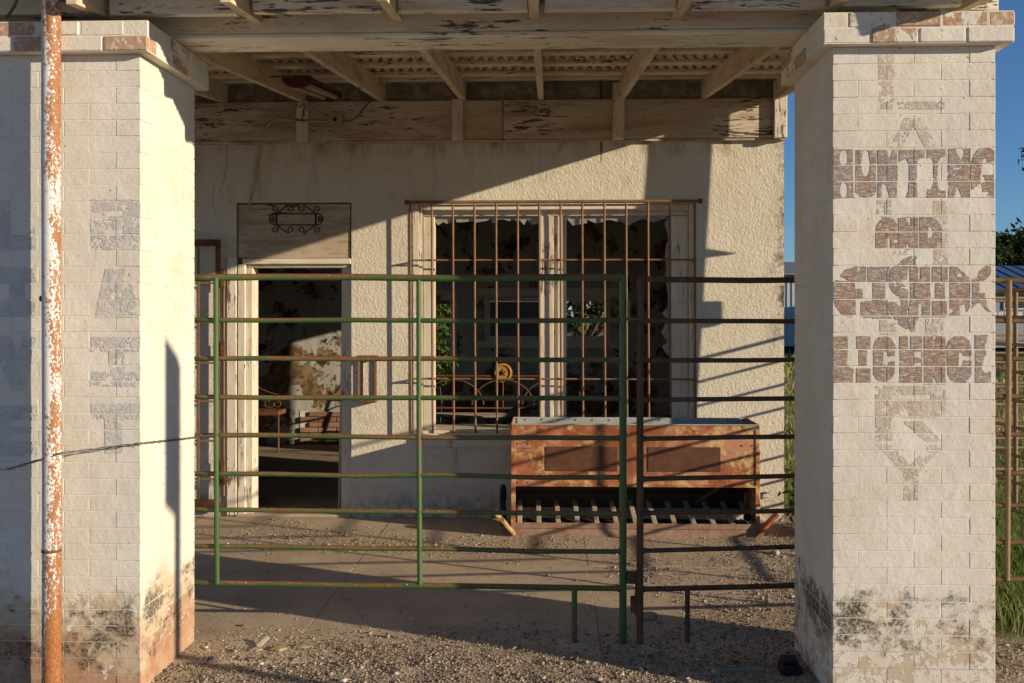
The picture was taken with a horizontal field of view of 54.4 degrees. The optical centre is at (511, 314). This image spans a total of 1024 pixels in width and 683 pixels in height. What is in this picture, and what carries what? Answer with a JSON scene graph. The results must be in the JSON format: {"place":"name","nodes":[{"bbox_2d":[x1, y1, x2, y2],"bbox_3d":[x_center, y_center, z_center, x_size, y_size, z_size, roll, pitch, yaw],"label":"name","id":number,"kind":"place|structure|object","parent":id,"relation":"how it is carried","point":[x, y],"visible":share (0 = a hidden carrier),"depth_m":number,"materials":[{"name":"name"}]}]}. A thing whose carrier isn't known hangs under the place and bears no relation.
{"place":"outdoors","nodes":[
{"label":"outdoors","id":0,"kind":"place"},
{"bbox_2d":[173,516,808,671],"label":"porch floor","id":1,"kind":"structure","parent":0,"point":[430,607],"depth_m":5.50,"materials":[{"name":"concrete"}]},
{"bbox_2d":[247,647,262,650],"bbox_3d":[-1.191,1.554,4.623,0.076,0.020,0.049,0,0,2],"label":"stone flake","id":2,"kind":"object","parent":1,"relation":"on","point":[254,648],"visible":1,"depth_m":4.61,"materials":[{"name":"beige stone"}]},
{"bbox_2d":[256,636,269,646],"bbox_3d":[-1.170,1.538,4.679,0.021,0.036,0.078,0,0,26],"label":"white shard","id":3,"kind":"object","parent":1,"relation":"on","point":[262,641],"visible":1,"depth_m":4.68,"materials":[{"name":"ceramic"}]},
{"bbox_2d":[290,643,312,647],"bbox_3d":[-0.988,1.554,4.666,0.111,0.017,0.050,0,0,2],"label":"stone flake","id":4,"kind":"object","parent":1,"relation":"on","point":[302,646],"visible":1,"depth_m":4.66,"materials":[{"name":"beige stone"}]},
{"bbox_2d":[194,273,641,644],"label":"pipe gate","id":5,"kind":"structure","parent":1,"relation":"on","point":[626,577],"depth_m":4.76,"materials":[{"name":"green metal"}]},
{"bbox_2d":[175,527,789,682],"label":"straw litter","id":6,"kind":"object","parent":1,"relation":"on","point":[486,619],"visible":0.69,"depth_m":5.07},
{"bbox_2d":[495,417,778,537],"bbox_3d":[0.871,1.165,7.201,1.984,0.791,0.542,0,0,2],"label":"livestock feeder","id":7,"kind":"object","parent":1,"relation":"on","point":[660,458],"visible":0.94,"depth_m":7.00,"materials":[{"name":"rusty orange painted metal"},{"name":"wood"}]},
{"bbox_2d":[500,484,506,525],"bbox_3d":[-0.065,1.380,7.207,0.044,0.301,0.191,0,0,2],"label":"wheel ring","id":8,"kind":"object","parent":7,"relation":"hanging from","point":[503,498],"visible":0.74,"depth_m":7.13,"materials":[{"name":"black rubber"}]},
{"bbox_2d":[743,514,750,520],"bbox_3d":[1.668,1.438,7.062,0.056,0.056,0.055,0,0,2],"label":"rubber ball","id":9,"kind":"object","parent":7,"relation":"on","point":[746,517],"visible":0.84,"depth_m":7.04,"materials":[{"name":"black rubber"}]},
{"bbox_2d":[643,611,657,620],"bbox_3d":[0.707,1.540,5.085,0.080,0.050,0.061,0,0,2],"label":"stone","id":10,"kind":"object","parent":1,"relation":"on","point":[650,616],"visible":1,"depth_m":5.07,"materials":[{"name":"grey stone"}]},
{"bbox_2d":[772,550,779,554],"bbox_3d":[1.712,1.545,6.456,0.048,0.041,0.047,0,0,40],"label":"stone","id":11,"kind":"object","parent":1,"relation":"on","point":[775,552],"visible":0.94,"depth_m":6.44,"materials":[{"name":"white stone"}]},
{"bbox_2d":[630,275,1023,644],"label":"pipe gate","id":12,"kind":"structure","parent":1,"relation":"on","point":[636,603],"depth_m":4.74,"materials":[{"name":"black metal"}]},
{"bbox_2d":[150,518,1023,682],"bbox_3d":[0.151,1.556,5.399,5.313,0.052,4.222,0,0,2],"label":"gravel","id":13,"kind":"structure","parent":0,"point":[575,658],"depth_m":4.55,"materials":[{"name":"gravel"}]},
{"bbox_2d":[269,645,287,651],"bbox_3d":[-1.083,1.550,4.624,0.083,0.025,0.070,0,0,2],"label":"stone flake","id":14,"kind":"object","parent":13,"relation":"on","point":[277,648],"visible":1,"depth_m":4.61,"materials":[{"name":"beige stone"}]},
{"bbox_2d":[152,316,1023,682],"bbox_3d":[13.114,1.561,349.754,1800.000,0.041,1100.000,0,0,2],"label":"ground","id":15,"kind":"structure","parent":0,"point":[1016,640],"depth_m":4.36,"materials":[{"name":"brown soil"}]},
{"bbox_2d":[39,0,61,682],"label":"steel pipe","id":16,"kind":"object","parent":15,"relation":"on","point":[50,298],"visible":1,"depth_m":4.00,"materials":[{"name":"metal"}]},
{"bbox_2d":[0,20,208,682],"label":"brick pillar","id":17,"kind":"structure","parent":15,"relation":"on","point":[129,88],"depth_m":4.14,"materials":[{"name":"white brick"}]},
{"bbox_2d":[0,428,222,470],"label":"tie wire","id":18,"kind":"object","parent":17,"relation":"attached to","point":[37,460],"visible":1,"depth_m":4.10,"materials":[{"name":"black metal"}]},
{"bbox_2d":[194,79,786,520],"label":"store building","id":19,"kind":"structure","parent":15,"relation":"on","point":[366,173],"depth_m":7.66,"materials":[{"name":"white paint"}]},
{"bbox_2d":[194,239,227,506],"bbox_3d":[-2.523,0.466,7.638,0.696,2.087,0.068,0,0,2],"label":"security door","id":20,"kind":"structure","parent":19,"relation":"attached to","point":[223,480],"depth_m":7.64,"materials":[{"name":"metal"}]},
{"bbox_2d":[195,103,327,116],"bbox_3d":[-1.922,-1.568,7.615,1.032,0.118,0.054,0,0,2],"label":"lamp cable","id":21,"kind":"object","parent":19,"relation":"attached to","point":[260,109],"visible":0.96,"depth_m":7.63,"materials":[{"name":"black rubber"}]},
{"bbox_2d":[258,386,285,452],"bbox_3d":[-3.289,1.078,11.371,1.393,0.964,0.320,0,0,2],"label":"iron bench","id":22,"kind":"object","parent":19,"relation":"on","point":[277,412],"visible":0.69,"depth_m":11.20,"materials":[{"name":"brown metal"}]},
{"bbox_2d":[248,118,326,208],"bbox_3d":[-1.733,-1.160,7.626,0.630,0.691,0.081,0,0,7],"label":"lamp cable","id":23,"kind":"object","parent":19,"relation":"attached to","point":[263,134],"visible":1,"depth_m":7.63,"materials":[{"name":"plastic"}]},
{"bbox_2d":[269,203,322,232],"bbox_3d":[-1.670,-0.747,7.696,0.427,0.239,0.009,0,0,2],"label":"number plate holder","id":24,"kind":"object","parent":19,"relation":"attached to","point":[291,205],"visible":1,"depth_m":7.69,"materials":[{"name":"black metal"}]},
{"bbox_2d":[328,113,342,127],"bbox_3d":[-1.347,-1.485,7.599,0.110,0.110,0.047,0,0,2],"label":"lamp socket","id":25,"kind":"object","parent":19,"relation":"attached to","point":[335,120],"visible":1,"depth_m":7.60,"materials":[{"name":"ceramic"}]},
{"bbox_2d":[343,99,373,121],"bbox_3d":[-1.173,-1.560,7.609,0.234,0.178,0.009,0,0,2],"label":"lamp cable","id":26,"kind":"object","parent":25,"relation":"attached to","point":[360,112],"visible":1,"depth_m":7.61,"materials":[{"name":"black rubber"}]},
{"bbox_2d":[357,355,377,402],"bbox_3d":[-1.103,0.493,7.623,0.155,0.359,0.083,0,0,2],"label":"mailbox frame","id":27,"kind":"object","parent":19,"relation":"attached to","point":[375,386],"visible":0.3,"depth_m":7.59,"materials":[{"name":"metal"}]},
{"bbox_2d":[436,299,458,422],"bbox_3d":[-0.829,0.691,11.748,0.346,1.740,0.286,0,0,-30],"label":"vine","id":28,"kind":"object","parent":19,"relation":"in","point":[441,351],"visible":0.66,"depth_m":11.74,"materials":[{"name":"green plant"}]},
{"bbox_2d":[0,0,998,102],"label":"porch canopy","id":29,"kind":"object","parent":19,"relation":"attached to","point":[370,47],"visible":0.7,"depth_m":4.37,"materials":[{"name":"white wood"}]},
{"bbox_2d":[5,0,17,18],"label":"hanging cable","id":30,"kind":"object","parent":29,"relation":"hanging from","point":[7,16],"visible":1,"depth_m":4.09,"materials":[{"name":"black rubber"}]},
{"bbox_2d":[270,75,341,101],"bbox_3d":[-1.376,-1.527,6.756,0.270,0.079,0.990,0,7,2],"label":"tube lamp","id":31,"kind":"object","parent":29,"relation":"attached to","point":[309,85],"visible":1,"depth_m":6.52,"materials":[{"name":"red metal"}]},
{"bbox_2d":[436,363,584,417],"bbox_3d":[-0.112,1.057,11.085,1.865,1.010,0.519,0,0,2],"label":"iron bench","id":32,"kind":"object","parent":19,"relation":"on","point":[504,370],"visible":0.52,"depth_m":11.27,"materials":[{"name":"brown metal"}]},
{"bbox_2d":[484,296,610,340],"bbox_3d":[0.421,0.051,11.860,1.500,0.531,0.085,0,0,2],"label":"back window frame","id":33,"kind":"structure","parent":19,"relation":"in","point":[528,305],"depth_m":11.87,"materials":[{"name":"white wood"}]},
{"bbox_2d":[404,198,702,432],"bbox_3d":[0.310,0.013,7.571,2.261,1.776,0.108,0,0,2],"label":"window grille","id":34,"kind":"object","parent":19,"relation":"attached to","point":[539,259],"depth_m":7.54,"materials":[{"name":"metal"}]},
{"bbox_2d":[566,302,603,335],"bbox_3d":[1.256,-0.046,15.986,3.283,3.632,3.097,0,0,2],"label":"tree","id":35,"kind":"object","parent":15,"relation":"on","point":[594,310],"visible":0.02,"depth_m":15.61,"materials":[{"name":"green plant"}]},
{"bbox_2d":[777,478,794,523],"bbox_3d":[2.106,1.372,7.295,0.319,0.418,0.325,0,0,2],"label":"weed","id":36,"kind":"object","parent":15,"relation":"on","point":[791,499],"visible":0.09,"depth_m":7.29,"materials":[{"name":"green plant"}]},
{"bbox_2d":[784,262,794,353],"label":"metal shed","id":37,"kind":"structure","parent":15,"relation":"on","point":[789,309],"depth_m":39.61,"materials":[{"name":"blue"}]},
{"bbox_2d":[784,464,794,503],"bbox_3d":[2.267,1.382,7.753,0.325,0.398,0.428,0,0,2],"label":"weed","id":38,"kind":"object","parent":15,"relation":"on","point":[787,470],"visible":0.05,"depth_m":7.83,"materials":[{"name":"green plant"}]},
{"bbox_2d":[777,655,802,675],"bbox_3d":[1.209,1.528,4.334,0.090,0.073,0.100,0,0,2],"label":"rubber block","id":39,"kind":"object","parent":15,"relation":"on","point":[788,665],"depth_m":4.30,"materials":[{"name":"black rubber"}]},
{"bbox_2d":[781,10,1014,682],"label":"brick pillar","id":40,"kind":"structure","parent":15,"relation":"on","point":[894,418],"depth_m":4.00,"materials":[{"name":"white brick"}]},
{"bbox_2d":[995,287,1023,515],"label":"corral panel","id":41,"kind":"object","parent":15,"relation":"on","point":[1015,427],"visible":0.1,"depth_m":6.49,"materials":[{"name":"brown metal"}]},
{"bbox_2d":[995,265,1023,356],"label":"house","id":42,"kind":"structure","parent":15,"relation":"on","point":[1002,271],"depth_m":33.41,"materials":[{"name":"grey"}]},
{"bbox_2d":[1003,292,1023,309],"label":"window","id":43,"kind":"structure","parent":42,"relation":"in","point":[1020,294],"depth_m":33.33,"materials":[{"name":"white glass"}]},
{"bbox_2d":[995,230,1023,265],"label":"tree","id":44,"kind":"object","parent":15,"relation":"on","point":[1005,255],"visible":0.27,"depth_m":58.85,"materials":[{"name":"green plant"}]},
{"bbox_2d":[995,227,1023,265],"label":"tree","id":45,"kind":"object","parent":15,"relation":"on","point":[1020,246],"visible":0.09,"depth_m":60.28,"materials":[{"name":"green plant"}]},
{"bbox_2d":[995,296,1023,470],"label":"corral panel","id":46,"kind":"object","parent":15,"relation":"on","point":[1003,383],"depth_m":8.38,"materials":[{"name":"brown metal"}]},
{"bbox_2d":[995,300,1023,438],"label":"corral panel","id":47,"kind":"object","parent":15,"relation":"on","point":[1012,369],"depth_m":10.45,"materials":[{"name":"brown metal"}]},
{"bbox_2d":[1009,147,1023,247],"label":"tree","id":48,"kind":"object","parent":15,"relation":"on","point":[1019,234],"visible":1,"depth_m":41.15,"materials":[{"name":"green plant"}]},
{"bbox_2d":[566,0,1023,315],"label":"sky","id":49,"kind":"structure","parent":0,"point":[1009,61],"materials":[{"name":"blue"}]},
{"bbox_2d":[784,478,1023,637],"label":"grass","id":50,"kind":"structure","parent":0,"point":[1010,592],"depth_m":6.01,"materials":[{"name":"green plant"}]},
{"bbox_2d":[784,383,1023,489],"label":"grass","id":51,"kind":"structure","parent":0,"point":[789,391],"depth_m":13.48,"materials":[{"name":"green plant"}]},
{"bbox_2d":[784,350,1023,392],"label":"dry grass","id":52,"kind":"structure","parent":0,"point":[788,371],"depth_m":25.61,"materials":[{"name":"green plant"}]}
]}

